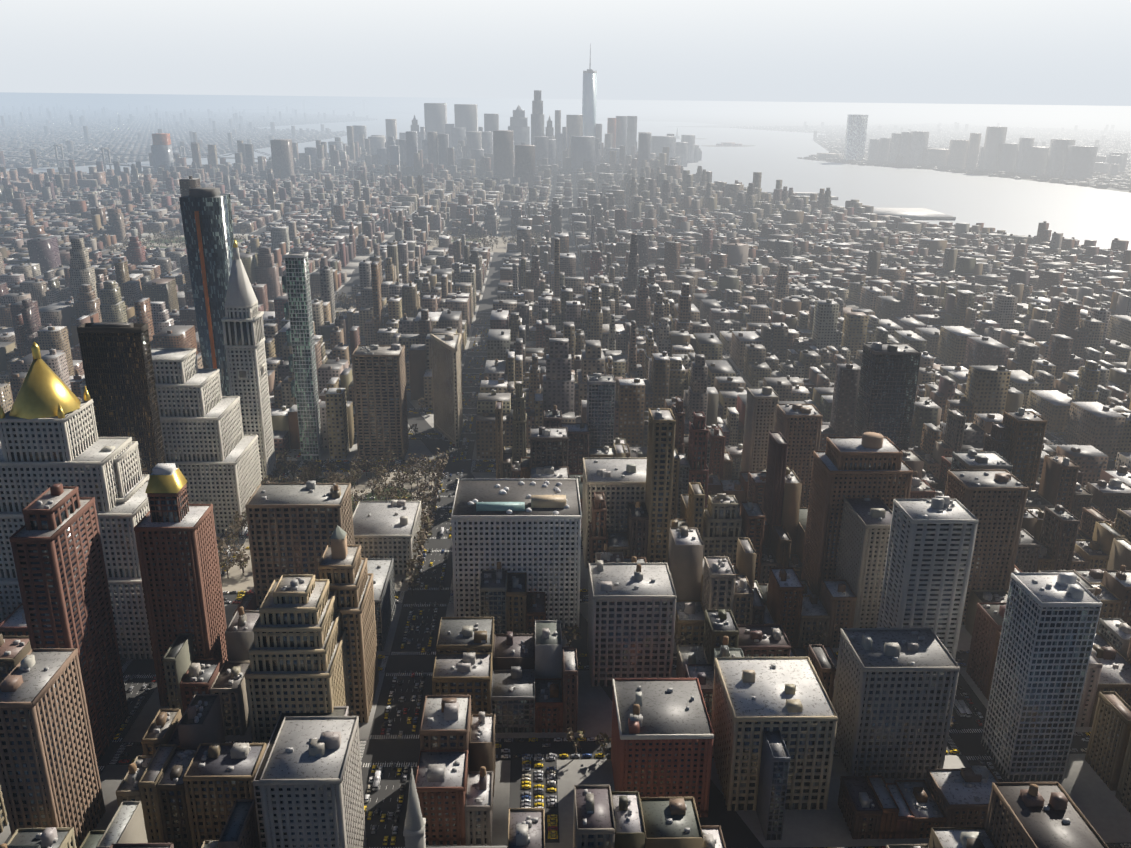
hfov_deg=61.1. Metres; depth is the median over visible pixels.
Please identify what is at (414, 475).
trees
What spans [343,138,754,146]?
islands
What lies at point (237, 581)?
park ground
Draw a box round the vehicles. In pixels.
[114,312,1130,847]
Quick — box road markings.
[98,312,1060,847]
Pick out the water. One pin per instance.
(1082, 214)
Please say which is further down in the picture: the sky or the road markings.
the road markings
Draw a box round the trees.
[0,227,953,755]
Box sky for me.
[0,0,1130,105]
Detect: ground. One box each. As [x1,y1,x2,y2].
[0,92,1130,847]
[112,235,550,591]
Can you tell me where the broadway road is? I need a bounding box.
[335,190,763,847]
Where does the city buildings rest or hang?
on the ground at (396, 750)
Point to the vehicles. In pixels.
(962, 708)
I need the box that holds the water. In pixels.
[0,97,1130,249]
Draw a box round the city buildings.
[0,43,1130,847]
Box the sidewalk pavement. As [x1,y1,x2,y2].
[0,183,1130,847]

